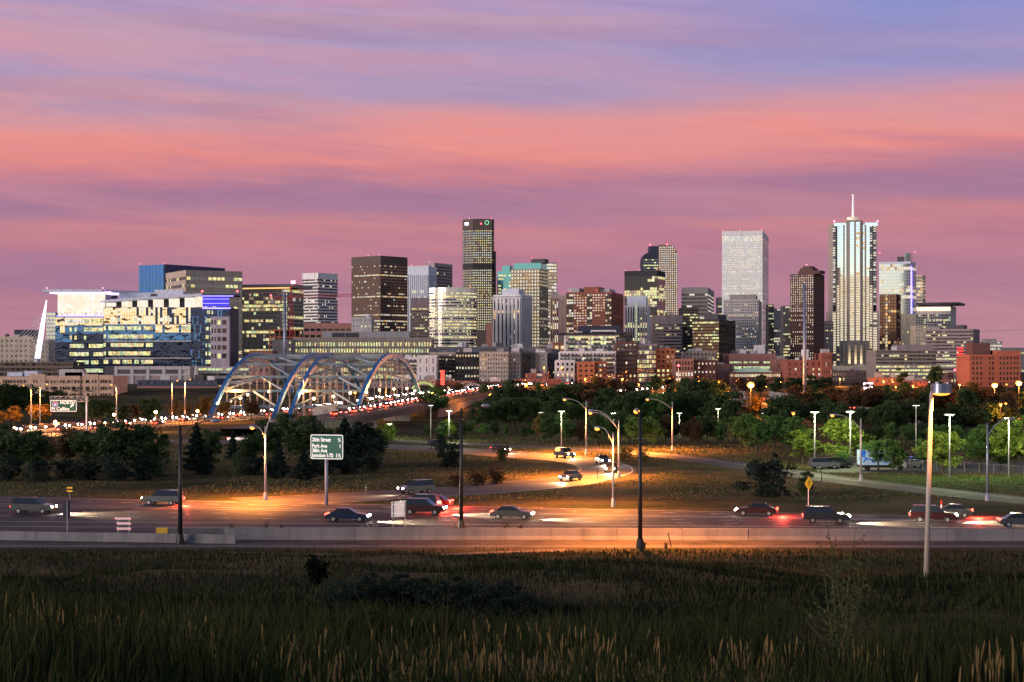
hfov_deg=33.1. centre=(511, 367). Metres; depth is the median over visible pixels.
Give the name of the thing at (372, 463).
shrub
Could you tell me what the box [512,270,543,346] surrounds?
windows
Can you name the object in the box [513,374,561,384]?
building
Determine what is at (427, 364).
apartment block
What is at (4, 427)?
tree
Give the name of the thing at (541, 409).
tree
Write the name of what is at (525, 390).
tree
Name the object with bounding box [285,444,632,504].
edge marking
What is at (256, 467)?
shrub
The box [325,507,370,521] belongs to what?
car
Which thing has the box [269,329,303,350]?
building frame
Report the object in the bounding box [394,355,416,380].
apartment block
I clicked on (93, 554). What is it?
tall grass
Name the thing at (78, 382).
apartment house
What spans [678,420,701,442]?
tree
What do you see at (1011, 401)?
tree
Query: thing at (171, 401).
street lamp
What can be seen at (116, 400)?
street lamp
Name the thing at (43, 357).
apartment block
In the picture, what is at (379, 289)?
office block
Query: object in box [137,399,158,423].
tree
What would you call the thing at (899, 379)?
tree
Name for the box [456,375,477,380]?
windows
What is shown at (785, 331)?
office block
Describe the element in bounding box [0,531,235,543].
concrete barrier
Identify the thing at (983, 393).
tree
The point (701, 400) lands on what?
tree
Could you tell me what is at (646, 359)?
apartment block
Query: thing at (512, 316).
apartment tower
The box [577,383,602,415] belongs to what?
tree
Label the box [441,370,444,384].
neon blade sign
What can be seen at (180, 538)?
street lamp
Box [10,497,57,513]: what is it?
car
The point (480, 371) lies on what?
windows
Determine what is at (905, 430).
tree
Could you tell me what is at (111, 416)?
tree
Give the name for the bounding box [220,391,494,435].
bridge deck
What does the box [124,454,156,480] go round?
shrub
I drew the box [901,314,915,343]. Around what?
office block
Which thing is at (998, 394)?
tree
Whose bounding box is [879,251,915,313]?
condominium tower
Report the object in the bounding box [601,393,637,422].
tree
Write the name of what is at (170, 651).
tall grass
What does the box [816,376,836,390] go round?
tree
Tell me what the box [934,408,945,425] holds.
tree
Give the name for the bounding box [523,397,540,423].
tree
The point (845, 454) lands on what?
shrub
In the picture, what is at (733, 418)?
tree
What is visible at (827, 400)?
tree
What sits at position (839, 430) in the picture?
tree
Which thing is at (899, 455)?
tree
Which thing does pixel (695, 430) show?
tree
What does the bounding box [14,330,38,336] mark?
office block
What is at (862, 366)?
apartment block
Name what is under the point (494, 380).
building
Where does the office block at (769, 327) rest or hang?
on the ground at (626, 499)
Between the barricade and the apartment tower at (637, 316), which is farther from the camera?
the apartment tower at (637, 316)
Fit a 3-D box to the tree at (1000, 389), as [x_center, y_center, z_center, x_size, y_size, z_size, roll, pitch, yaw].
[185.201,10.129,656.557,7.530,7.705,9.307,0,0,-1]
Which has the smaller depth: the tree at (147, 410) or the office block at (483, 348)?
the tree at (147, 410)
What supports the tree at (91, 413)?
on the ground at (626, 499)
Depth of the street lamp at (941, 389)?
100.88 m
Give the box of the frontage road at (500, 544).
[0,540,1023,547]
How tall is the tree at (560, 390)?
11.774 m
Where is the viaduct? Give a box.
[649,395,983,426]
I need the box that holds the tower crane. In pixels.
[270,286,350,338]
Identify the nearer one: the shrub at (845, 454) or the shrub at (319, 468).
the shrub at (319, 468)
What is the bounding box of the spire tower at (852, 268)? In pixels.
[826,194,878,365]
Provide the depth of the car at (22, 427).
443.81 m
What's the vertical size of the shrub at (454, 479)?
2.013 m
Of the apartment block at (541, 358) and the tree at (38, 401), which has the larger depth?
the apartment block at (541, 358)
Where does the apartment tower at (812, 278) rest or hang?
on the ground at (626, 499)
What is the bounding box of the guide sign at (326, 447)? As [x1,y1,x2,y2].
[311,434,342,504]
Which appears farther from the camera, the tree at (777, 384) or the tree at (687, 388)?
the tree at (777, 384)
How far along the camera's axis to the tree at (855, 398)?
529.71 m
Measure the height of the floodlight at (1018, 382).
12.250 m
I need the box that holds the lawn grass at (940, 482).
[841,462,1023,494]
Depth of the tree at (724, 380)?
699.19 m
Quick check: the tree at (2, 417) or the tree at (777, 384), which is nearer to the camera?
the tree at (2, 417)
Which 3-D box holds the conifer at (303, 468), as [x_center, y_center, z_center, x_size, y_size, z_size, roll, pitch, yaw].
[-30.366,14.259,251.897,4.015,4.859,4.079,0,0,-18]
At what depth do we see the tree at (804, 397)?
530.92 m
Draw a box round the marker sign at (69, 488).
[67,485,71,498]
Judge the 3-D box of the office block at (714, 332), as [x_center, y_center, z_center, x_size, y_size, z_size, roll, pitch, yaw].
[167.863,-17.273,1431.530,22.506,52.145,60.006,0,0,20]
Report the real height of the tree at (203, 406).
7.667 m
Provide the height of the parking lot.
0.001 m
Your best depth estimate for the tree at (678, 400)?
454.70 m
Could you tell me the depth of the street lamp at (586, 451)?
325.95 m
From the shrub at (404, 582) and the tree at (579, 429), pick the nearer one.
the shrub at (404, 582)
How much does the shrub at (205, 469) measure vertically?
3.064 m
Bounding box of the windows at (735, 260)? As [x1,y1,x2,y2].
[722,242,761,313]
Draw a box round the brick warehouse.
[956,343,1019,386]
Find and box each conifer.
[176,422,215,471]
[225,428,239,460]
[268,439,290,475]
[291,449,316,479]
[320,418,368,468]
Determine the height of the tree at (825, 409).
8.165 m
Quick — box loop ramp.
[155,440,635,505]
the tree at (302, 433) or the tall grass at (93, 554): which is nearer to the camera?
the tall grass at (93, 554)
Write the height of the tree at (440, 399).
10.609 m
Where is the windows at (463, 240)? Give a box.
[463,240,490,329]
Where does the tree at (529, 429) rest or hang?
on the ground at (626, 499)
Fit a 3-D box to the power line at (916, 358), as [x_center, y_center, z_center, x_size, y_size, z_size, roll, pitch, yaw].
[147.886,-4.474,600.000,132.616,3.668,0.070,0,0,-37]
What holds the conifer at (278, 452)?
on the ground at (626, 499)
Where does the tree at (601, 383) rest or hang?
on the ground at (626, 499)
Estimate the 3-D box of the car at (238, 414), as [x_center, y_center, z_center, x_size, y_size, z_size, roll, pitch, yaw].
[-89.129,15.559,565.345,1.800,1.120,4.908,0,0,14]
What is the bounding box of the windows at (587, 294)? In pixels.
[574,294,610,331]
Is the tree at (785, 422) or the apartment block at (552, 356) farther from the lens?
the apartment block at (552, 356)
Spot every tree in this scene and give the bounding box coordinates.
[0,382,15,409]
[0,383,30,420]
[0,411,8,422]
[0,422,13,453]
[0,429,48,477]
[2,384,43,420]
[4,405,22,426]
[16,430,55,474]
[24,394,47,418]
[26,404,51,420]
[36,389,71,416]
[49,426,84,469]
[66,429,111,467]
[76,398,107,421]
[85,418,154,473]
[91,400,113,420]
[106,423,170,472]
[107,401,118,419]
[115,404,132,420]
[128,404,141,422]
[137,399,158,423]
[148,398,163,415]
[166,398,182,415]
[180,402,191,416]
[194,396,213,418]
[202,429,222,469]
[217,401,231,414]
[230,453,247,479]
[236,435,264,467]
[240,419,287,454]
[242,399,265,419]
[267,412,297,455]
[278,414,329,455]
[321,428,337,459]
[343,420,389,468]
[364,428,388,458]
[415,393,440,417]
[420,387,450,417]
[422,424,433,436]
[431,385,446,392]
[435,420,446,435]
[445,419,456,436]
[450,382,465,389]
[451,422,459,436]
[463,425,466,436]
[466,401,503,424]
[466,421,475,435]
[474,395,505,421]
[474,423,490,437]
[478,383,489,392]
[484,386,514,402]
[489,379,533,399]
[489,420,499,436]
[495,397,529,431]
[497,396,534,431]
[502,425,510,437]
[517,387,537,394]
[520,426,527,438]
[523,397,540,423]
[525,422,534,437]
[526,389,557,403]
[531,412,546,440]
[532,382,542,390]
[535,405,547,419]
[538,412,560,444]
[542,396,574,418]
[544,384,572,412]
[553,412,570,441]
[558,400,575,419]
[559,423,576,443]
[566,384,585,404]
[566,403,591,423]
[572,422,587,443]
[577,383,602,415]
[584,416,607,445]
[591,376,597,383]
[591,388,614,417]
[593,377,607,390]
[598,387,616,409]
[599,414,610,440]
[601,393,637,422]
[604,410,631,436]
[607,379,622,389]
[615,383,632,413]
[620,414,646,443]
[623,416,654,437]
[626,389,660,418]
[627,382,639,391]
[637,392,674,423]
[643,375,665,392]
[646,419,667,445]
[658,382,683,397]
[659,414,677,442]
[664,391,696,428]
[664,416,680,441]
[665,374,676,388]
[670,377,704,418]
[676,396,700,423]
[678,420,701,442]
[688,422,703,444]
[690,390,711,418]
[692,377,723,400]
[695,415,721,443]
[698,393,728,423]
[705,380,729,398]
[710,420,728,444]
[716,390,744,430]
[718,378,729,392]
[728,416,737,440]
[729,413,754,448]
[734,378,751,391]
[740,415,774,452]
[744,395,768,416]
[752,374,768,395]
[757,415,784,450]
[760,394,801,419]
[769,376,785,392]
[773,415,808,451]
[777,417,796,446]
[779,395,810,417]
[782,377,802,390]
[784,384,819,405]
[786,428,821,462]
[793,406,812,419]
[795,471,813,500]
[804,402,823,428]
[807,374,822,392]
[809,391,826,406]
[809,402,837,432]
[810,399,831,428]
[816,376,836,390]
[818,417,875,457]
[821,402,849,421]
[822,386,838,402]
[824,405,863,423]
[828,388,866,404]
[834,390,869,409]
[846,382,861,390]
[851,407,872,428]
[858,439,895,470]
[862,428,877,443]
[863,383,876,396]
[863,386,886,407]
[867,404,891,426]
[872,426,886,440]
[879,385,892,396]
[879,390,904,407]
[879,439,909,471]
[882,422,901,439]
[883,399,908,422]
[890,404,910,433]
[896,368,908,386]
[898,392,920,410]
[899,382,912,398]
[899,425,915,446]
[900,398,922,429]
[911,430,966,473]
[912,387,922,398]
[912,423,927,443]
[913,389,933,411]
[914,402,937,428]
[914,438,927,461]
[921,423,948,437]
[924,381,938,395]
[928,365,943,383]
[933,389,958,406]
[933,394,953,411]
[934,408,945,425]
[939,402,966,428]
[950,424,962,443]
[955,388,981,413]
[957,407,973,429]
[958,429,971,440]
[959,428,994,470]
[963,382,981,393]
[969,387,1001,411]
[969,406,985,424]
[974,402,1004,429]
[977,424,996,439]
[988,415,1023,471]
[988,425,1012,470]
[989,384,1009,395]
[993,392,1007,410]
[994,390,1022,413]
[1001,406,1018,422]
[1011,385,1022,401]
[1015,392,1023,407]
[1016,407,1023,427]
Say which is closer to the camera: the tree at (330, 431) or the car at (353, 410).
the tree at (330, 431)
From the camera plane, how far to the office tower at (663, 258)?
2450.00 m
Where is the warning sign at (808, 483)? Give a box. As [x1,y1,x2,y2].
[805,477,812,504]
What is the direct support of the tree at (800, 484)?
on the ground at (626, 499)
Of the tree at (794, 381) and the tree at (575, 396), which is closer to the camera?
the tree at (575, 396)
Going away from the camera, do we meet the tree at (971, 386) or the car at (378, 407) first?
the car at (378, 407)
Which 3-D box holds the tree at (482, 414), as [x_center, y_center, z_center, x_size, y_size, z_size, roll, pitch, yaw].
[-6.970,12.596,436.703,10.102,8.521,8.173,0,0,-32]
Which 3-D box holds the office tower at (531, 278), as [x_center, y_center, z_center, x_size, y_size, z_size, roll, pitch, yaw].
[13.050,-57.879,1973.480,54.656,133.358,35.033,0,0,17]
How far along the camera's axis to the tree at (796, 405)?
451.21 m
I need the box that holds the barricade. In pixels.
[113,517,131,532]
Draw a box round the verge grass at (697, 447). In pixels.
[21,434,1023,461]
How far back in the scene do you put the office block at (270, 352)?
999.65 m
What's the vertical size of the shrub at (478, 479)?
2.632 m
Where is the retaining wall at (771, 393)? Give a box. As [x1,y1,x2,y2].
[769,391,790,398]
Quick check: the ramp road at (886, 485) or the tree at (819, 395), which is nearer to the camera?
the ramp road at (886, 485)
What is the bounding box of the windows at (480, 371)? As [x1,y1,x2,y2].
[480,371,507,380]
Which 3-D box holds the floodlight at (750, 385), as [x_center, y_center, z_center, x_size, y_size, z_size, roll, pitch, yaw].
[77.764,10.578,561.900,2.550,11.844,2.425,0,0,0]
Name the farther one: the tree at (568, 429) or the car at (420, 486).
the tree at (568, 429)
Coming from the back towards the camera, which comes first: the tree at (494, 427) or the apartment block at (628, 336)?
the apartment block at (628, 336)
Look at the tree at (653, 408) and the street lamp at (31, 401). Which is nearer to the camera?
the tree at (653, 408)
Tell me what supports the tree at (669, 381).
on the ground at (626, 499)
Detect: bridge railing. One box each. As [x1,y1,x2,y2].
[43,383,572,436]
[296,383,528,424]
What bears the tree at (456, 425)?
on the ground at (626, 499)
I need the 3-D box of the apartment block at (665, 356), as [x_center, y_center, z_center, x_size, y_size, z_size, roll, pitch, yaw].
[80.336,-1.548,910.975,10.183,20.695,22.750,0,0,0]
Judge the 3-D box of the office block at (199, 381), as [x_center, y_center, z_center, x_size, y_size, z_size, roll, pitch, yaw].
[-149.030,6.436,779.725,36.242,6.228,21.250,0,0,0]
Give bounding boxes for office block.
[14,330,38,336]
[46,312,58,339]
[137,375,223,387]
[242,280,312,361]
[242,366,276,382]
[250,351,277,381]
[272,339,294,380]
[292,331,433,380]
[302,273,337,322]
[304,320,351,336]
[351,254,407,330]
[352,314,373,330]
[408,265,436,331]
[410,298,428,336]
[427,263,452,287]
[429,287,476,347]
[435,342,509,351]
[486,323,492,346]
[510,344,552,352]
[547,262,556,344]
[553,343,563,350]
[624,269,664,331]
[650,315,681,358]
[678,307,697,351]
[681,287,713,318]
[692,314,735,362]
[716,297,721,313]
[724,294,761,353]
[766,304,773,353]
[774,308,779,355]
[780,306,789,359]
[824,321,832,365]
[866,344,935,379]
[879,294,900,349]
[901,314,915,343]
[910,325,928,343]
[916,275,925,302]
[926,325,979,372]
[980,339,1001,350]
[1002,348,1023,372]
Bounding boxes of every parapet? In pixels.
[648,393,919,420]
[740,396,868,408]
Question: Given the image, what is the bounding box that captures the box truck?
[857,450,905,470]
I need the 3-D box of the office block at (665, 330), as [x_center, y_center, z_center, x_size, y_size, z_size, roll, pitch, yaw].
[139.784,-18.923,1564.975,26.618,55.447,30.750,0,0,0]
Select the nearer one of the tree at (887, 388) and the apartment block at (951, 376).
the tree at (887, 388)
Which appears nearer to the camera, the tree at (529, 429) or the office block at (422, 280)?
the tree at (529, 429)
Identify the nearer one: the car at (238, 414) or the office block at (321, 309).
the car at (238, 414)
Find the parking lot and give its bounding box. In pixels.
[815,461,1023,473]
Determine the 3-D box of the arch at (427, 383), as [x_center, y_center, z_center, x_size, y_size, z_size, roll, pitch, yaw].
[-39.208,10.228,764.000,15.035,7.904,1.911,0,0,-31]
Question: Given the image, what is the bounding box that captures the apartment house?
[0,369,126,395]
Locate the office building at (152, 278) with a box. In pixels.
[139,264,224,292]
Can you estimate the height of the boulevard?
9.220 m
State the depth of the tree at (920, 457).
283.46 m
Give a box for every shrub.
[0,454,23,480]
[20,455,54,480]
[42,436,57,460]
[54,456,77,478]
[70,453,102,479]
[96,454,130,480]
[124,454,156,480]
[135,437,171,476]
[195,456,214,474]
[240,454,263,474]
[261,457,285,478]
[307,457,333,474]
[313,578,377,616]
[335,450,362,473]
[338,573,412,618]
[358,448,383,471]
[377,421,399,439]
[377,573,453,614]
[401,576,481,621]
[431,433,464,466]
[446,473,459,485]
[447,578,526,623]
[466,467,488,484]
[486,466,506,483]
[489,586,551,622]
[495,445,509,460]
[614,445,633,459]
[636,449,649,461]
[732,453,796,496]
[837,449,849,466]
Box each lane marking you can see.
[7,521,979,527]
[9,497,969,516]
[83,511,976,523]
[95,505,966,520]
[105,507,975,521]
[125,502,978,518]
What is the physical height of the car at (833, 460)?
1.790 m
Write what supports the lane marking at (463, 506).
on the highway
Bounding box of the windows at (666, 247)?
[666,247,676,313]
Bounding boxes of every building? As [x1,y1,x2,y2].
[217,379,271,388]
[271,380,349,387]
[349,379,413,387]
[417,375,436,384]
[436,375,475,384]
[475,377,502,384]
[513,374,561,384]
[525,369,549,378]
[723,345,775,371]
[868,373,903,385]
[900,376,927,385]
[923,375,949,383]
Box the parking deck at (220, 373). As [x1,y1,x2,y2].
[193,367,248,383]
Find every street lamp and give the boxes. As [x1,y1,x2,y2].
[23,384,31,423]
[39,383,47,423]
[110,383,117,420]
[171,380,177,415]
[176,419,220,543]
[184,378,190,413]
[249,420,275,499]
[264,378,270,419]
[299,376,304,415]
[458,404,490,527]
[563,398,587,454]
[588,409,620,477]
[594,426,614,506]
[634,408,643,548]
[646,398,673,450]
[830,413,862,480]
[923,382,951,576]
[985,417,1014,500]
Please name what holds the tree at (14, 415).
on the ground at (626, 499)
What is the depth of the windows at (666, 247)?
2450.17 m
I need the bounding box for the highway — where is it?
[0,496,1023,538]
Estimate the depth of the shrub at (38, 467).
249.40 m
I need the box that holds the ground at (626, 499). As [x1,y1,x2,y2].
[0,373,1023,681]
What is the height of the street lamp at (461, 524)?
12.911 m
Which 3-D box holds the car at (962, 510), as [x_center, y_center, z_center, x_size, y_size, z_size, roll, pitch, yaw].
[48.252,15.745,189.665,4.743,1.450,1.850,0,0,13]
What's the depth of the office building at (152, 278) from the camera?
1328.50 m
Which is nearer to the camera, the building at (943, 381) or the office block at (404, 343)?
the building at (943, 381)
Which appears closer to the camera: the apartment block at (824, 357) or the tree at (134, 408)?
the tree at (134, 408)
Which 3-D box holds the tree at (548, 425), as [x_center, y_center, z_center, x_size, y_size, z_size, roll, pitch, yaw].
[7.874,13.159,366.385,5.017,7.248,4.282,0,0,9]
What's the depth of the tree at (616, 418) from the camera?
368.06 m
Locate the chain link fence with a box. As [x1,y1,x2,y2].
[809,454,1019,473]
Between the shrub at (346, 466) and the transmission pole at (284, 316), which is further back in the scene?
the transmission pole at (284, 316)
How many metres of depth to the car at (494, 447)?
333.77 m
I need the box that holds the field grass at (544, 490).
[0,449,1023,498]
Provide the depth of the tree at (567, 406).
491.03 m
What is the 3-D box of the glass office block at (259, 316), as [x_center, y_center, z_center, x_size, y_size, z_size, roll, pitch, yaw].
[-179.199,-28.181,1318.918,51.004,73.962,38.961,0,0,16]
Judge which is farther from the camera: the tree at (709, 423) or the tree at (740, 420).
the tree at (709, 423)
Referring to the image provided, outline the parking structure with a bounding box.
[0,362,84,375]
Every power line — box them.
[806,346,1023,357]
[808,321,1023,331]
[808,348,1016,359]
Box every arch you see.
[411,381,433,388]
[465,383,482,387]
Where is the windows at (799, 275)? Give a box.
[791,275,812,359]
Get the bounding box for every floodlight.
[747,382,754,413]
[1016,380,1021,414]
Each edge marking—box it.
[225,443,580,497]
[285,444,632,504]
[410,440,1020,498]
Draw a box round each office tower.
[166,270,242,360]
[463,218,495,346]
[497,259,548,347]
[640,244,677,314]
[722,230,768,353]
[916,302,964,328]
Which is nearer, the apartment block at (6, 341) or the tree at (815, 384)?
the tree at (815, 384)
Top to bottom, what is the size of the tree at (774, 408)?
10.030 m
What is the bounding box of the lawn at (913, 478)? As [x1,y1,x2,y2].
[875,476,1023,492]
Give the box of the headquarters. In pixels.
[42,287,240,375]
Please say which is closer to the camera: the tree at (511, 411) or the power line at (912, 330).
the tree at (511, 411)
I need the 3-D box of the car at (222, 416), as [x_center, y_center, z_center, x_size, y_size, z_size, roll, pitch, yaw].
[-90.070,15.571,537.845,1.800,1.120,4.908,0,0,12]
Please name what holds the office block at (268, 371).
on the ground at (626, 499)
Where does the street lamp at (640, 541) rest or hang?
on the frontage road at (500, 544)
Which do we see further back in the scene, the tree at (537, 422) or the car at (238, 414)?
the car at (238, 414)
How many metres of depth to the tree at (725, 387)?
553.65 m
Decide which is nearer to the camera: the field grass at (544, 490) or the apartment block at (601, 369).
the field grass at (544, 490)
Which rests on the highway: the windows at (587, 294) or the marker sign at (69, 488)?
the marker sign at (69, 488)
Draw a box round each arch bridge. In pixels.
[207,353,349,417]
[288,353,419,417]
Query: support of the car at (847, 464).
on the parking lot
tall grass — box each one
[0,546,1023,578]
[0,555,1023,628]
[0,574,1023,681]
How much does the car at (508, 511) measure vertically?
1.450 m
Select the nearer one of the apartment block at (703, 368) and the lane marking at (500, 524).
the lane marking at (500, 524)
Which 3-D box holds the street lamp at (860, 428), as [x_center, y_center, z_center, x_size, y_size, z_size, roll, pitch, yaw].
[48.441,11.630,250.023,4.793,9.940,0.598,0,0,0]
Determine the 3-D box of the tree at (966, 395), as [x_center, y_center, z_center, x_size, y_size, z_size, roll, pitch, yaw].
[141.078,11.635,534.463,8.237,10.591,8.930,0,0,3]
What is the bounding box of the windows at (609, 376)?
[575,370,614,381]
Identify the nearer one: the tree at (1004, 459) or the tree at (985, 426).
the tree at (1004, 459)
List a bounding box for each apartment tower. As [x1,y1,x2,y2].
[492,289,532,347]
[566,287,623,332]
[625,296,649,343]
[790,264,824,359]
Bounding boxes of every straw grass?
[4,593,1023,681]
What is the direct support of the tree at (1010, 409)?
on the ground at (626, 499)
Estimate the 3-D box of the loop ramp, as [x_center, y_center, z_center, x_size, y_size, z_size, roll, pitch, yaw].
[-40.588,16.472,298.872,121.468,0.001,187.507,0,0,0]
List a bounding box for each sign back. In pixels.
[63,500,69,531]
[391,500,405,527]
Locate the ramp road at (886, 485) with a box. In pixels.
[384,440,1023,503]
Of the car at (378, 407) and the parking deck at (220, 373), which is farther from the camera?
the parking deck at (220, 373)
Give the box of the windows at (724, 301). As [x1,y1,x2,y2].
[724,301,757,352]
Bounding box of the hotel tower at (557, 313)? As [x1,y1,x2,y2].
[550,292,565,344]
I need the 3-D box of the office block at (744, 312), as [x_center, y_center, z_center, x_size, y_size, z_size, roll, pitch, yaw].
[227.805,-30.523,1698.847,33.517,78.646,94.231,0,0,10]
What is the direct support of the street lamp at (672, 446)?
on the ground at (626, 499)
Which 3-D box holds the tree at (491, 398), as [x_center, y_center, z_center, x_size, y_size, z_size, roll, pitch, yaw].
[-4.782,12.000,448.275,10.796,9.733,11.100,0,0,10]
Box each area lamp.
[428,405,432,437]
[558,411,564,446]
[810,411,818,457]
[846,411,854,466]
[913,405,918,456]
[944,414,954,477]
[1003,417,1013,477]
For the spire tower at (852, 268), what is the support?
on the ground at (626, 499)
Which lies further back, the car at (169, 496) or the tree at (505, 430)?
the tree at (505, 430)
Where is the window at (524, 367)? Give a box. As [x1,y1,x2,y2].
[523,366,530,369]
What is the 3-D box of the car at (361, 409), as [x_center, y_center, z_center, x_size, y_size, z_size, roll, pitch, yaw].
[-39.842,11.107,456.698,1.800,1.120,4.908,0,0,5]
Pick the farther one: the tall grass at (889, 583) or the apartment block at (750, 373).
the apartment block at (750, 373)
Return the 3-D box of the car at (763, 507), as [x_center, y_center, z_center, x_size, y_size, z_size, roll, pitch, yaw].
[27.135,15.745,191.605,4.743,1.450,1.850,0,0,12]
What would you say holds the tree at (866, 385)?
on the ground at (626, 499)
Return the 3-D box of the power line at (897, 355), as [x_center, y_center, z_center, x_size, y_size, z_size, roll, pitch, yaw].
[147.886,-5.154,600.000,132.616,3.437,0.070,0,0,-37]
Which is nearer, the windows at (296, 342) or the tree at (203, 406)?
the tree at (203, 406)
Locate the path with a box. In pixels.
[228,549,565,555]
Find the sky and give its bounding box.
[0,0,1023,347]
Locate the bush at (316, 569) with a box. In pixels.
[302,554,330,587]
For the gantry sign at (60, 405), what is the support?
on the boulevard
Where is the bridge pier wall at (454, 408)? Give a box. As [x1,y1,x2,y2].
[250,397,486,445]
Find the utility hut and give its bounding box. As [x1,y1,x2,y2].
[313,403,337,414]
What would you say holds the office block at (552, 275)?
on the ground at (626, 499)
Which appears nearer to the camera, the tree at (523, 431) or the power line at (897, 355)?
the tree at (523, 431)
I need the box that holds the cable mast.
[0,300,54,361]
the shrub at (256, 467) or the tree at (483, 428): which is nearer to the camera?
the shrub at (256, 467)
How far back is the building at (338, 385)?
764.65 m
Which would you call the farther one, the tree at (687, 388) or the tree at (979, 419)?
the tree at (687, 388)
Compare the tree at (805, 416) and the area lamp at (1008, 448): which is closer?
the area lamp at (1008, 448)
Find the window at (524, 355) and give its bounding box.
[523,354,530,357]
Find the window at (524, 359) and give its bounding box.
[523,358,530,361]
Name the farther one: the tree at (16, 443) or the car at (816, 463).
the car at (816, 463)
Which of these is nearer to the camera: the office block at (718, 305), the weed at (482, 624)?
the weed at (482, 624)
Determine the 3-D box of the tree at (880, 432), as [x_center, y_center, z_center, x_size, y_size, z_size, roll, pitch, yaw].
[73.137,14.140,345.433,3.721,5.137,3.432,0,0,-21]
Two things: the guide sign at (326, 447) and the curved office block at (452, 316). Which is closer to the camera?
the guide sign at (326, 447)
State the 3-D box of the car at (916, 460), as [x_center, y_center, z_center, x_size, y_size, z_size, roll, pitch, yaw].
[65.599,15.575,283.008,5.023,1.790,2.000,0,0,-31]
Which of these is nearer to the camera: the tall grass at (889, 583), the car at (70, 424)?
the tall grass at (889, 583)
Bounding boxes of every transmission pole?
[276,292,293,384]
[803,283,806,417]
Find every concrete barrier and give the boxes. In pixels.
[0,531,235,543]
[224,528,1023,540]
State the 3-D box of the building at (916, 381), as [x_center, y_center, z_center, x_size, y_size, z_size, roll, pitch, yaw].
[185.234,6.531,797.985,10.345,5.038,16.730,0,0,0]
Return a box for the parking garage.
[114,366,201,383]
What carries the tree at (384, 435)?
on the ground at (626, 499)
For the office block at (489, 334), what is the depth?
1649.62 m
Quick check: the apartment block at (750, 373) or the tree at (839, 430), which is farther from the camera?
the apartment block at (750, 373)
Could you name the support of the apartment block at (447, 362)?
on the ground at (626, 499)
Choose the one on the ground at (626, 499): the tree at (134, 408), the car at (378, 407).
the tree at (134, 408)
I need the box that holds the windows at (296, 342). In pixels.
[296,342,430,377]
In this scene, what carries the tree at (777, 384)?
on the ground at (626, 499)
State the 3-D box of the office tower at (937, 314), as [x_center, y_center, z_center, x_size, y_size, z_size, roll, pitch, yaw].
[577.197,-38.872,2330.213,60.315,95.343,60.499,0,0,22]
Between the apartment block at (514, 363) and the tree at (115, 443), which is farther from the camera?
the apartment block at (514, 363)
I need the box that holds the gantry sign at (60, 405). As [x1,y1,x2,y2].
[50,396,88,430]
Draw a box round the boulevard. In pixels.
[15,397,404,437]
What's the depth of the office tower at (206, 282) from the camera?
1262.93 m
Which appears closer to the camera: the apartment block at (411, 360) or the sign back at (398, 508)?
the sign back at (398, 508)
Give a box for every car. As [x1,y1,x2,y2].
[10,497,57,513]
[16,425,29,429]
[30,425,43,428]
[43,424,54,427]
[53,426,66,430]
[64,422,77,426]
[77,421,89,425]
[90,420,100,424]
[141,489,184,505]
[151,420,163,424]
[161,416,171,418]
[178,417,189,420]
[218,415,226,418]
[227,436,245,440]
[235,413,244,416]
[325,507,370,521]
[330,411,340,415]
[340,409,350,413]
[350,408,359,412]
[358,407,365,411]
[366,406,374,409]
[374,405,382,408]
[396,479,434,494]
[402,494,441,504]
[404,498,446,514]
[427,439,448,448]
[438,494,453,505]
[490,444,510,451]
[490,505,534,519]
[554,447,575,457]
[558,470,582,480]
[595,455,610,463]
[604,462,617,472]
[734,502,777,515]
[802,505,850,523]
[807,458,839,468]
[815,457,843,468]
[826,457,853,467]
[906,457,926,467]
[909,504,957,522]
[940,503,972,517]
[950,456,970,467]
[997,512,1023,527]
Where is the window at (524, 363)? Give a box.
[523,362,530,365]
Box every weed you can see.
[469,611,491,643]
[797,521,890,679]
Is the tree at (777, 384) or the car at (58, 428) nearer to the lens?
the car at (58, 428)
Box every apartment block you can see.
[0,334,37,361]
[30,340,54,361]
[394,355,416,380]
[417,353,438,379]
[428,348,455,379]
[456,348,478,380]
[479,347,508,380]
[509,348,520,379]
[520,350,534,378]
[534,349,547,372]
[548,349,559,378]
[555,360,574,383]
[558,348,615,383]
[559,326,623,350]
[576,362,594,383]
[595,361,606,379]
[614,338,637,383]
[616,332,632,341]
[637,340,657,382]
[655,345,675,383]
[672,359,693,382]
[682,348,715,359]
[694,358,716,383]
[717,363,730,380]
[724,367,780,382]
[770,356,787,371]
[780,349,819,383]
[815,349,832,383]
[832,364,865,369]
[832,367,865,382]
[940,372,955,384]
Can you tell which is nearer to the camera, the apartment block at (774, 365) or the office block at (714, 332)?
the apartment block at (774, 365)
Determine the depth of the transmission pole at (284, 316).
799.42 m
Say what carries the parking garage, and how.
on the ground at (626, 499)
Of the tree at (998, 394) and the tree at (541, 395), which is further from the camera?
the tree at (541, 395)
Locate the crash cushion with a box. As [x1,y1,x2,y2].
[156,527,223,533]
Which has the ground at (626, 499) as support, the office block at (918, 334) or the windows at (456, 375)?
the office block at (918, 334)
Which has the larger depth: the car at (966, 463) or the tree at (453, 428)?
the tree at (453, 428)
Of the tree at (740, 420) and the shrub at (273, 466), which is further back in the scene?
the tree at (740, 420)
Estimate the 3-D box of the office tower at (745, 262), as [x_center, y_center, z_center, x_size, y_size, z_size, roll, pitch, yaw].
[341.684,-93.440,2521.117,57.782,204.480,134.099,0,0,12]
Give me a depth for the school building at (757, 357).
960.00 m
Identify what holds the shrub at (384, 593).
on the ground at (626, 499)
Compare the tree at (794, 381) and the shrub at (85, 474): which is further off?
the tree at (794, 381)

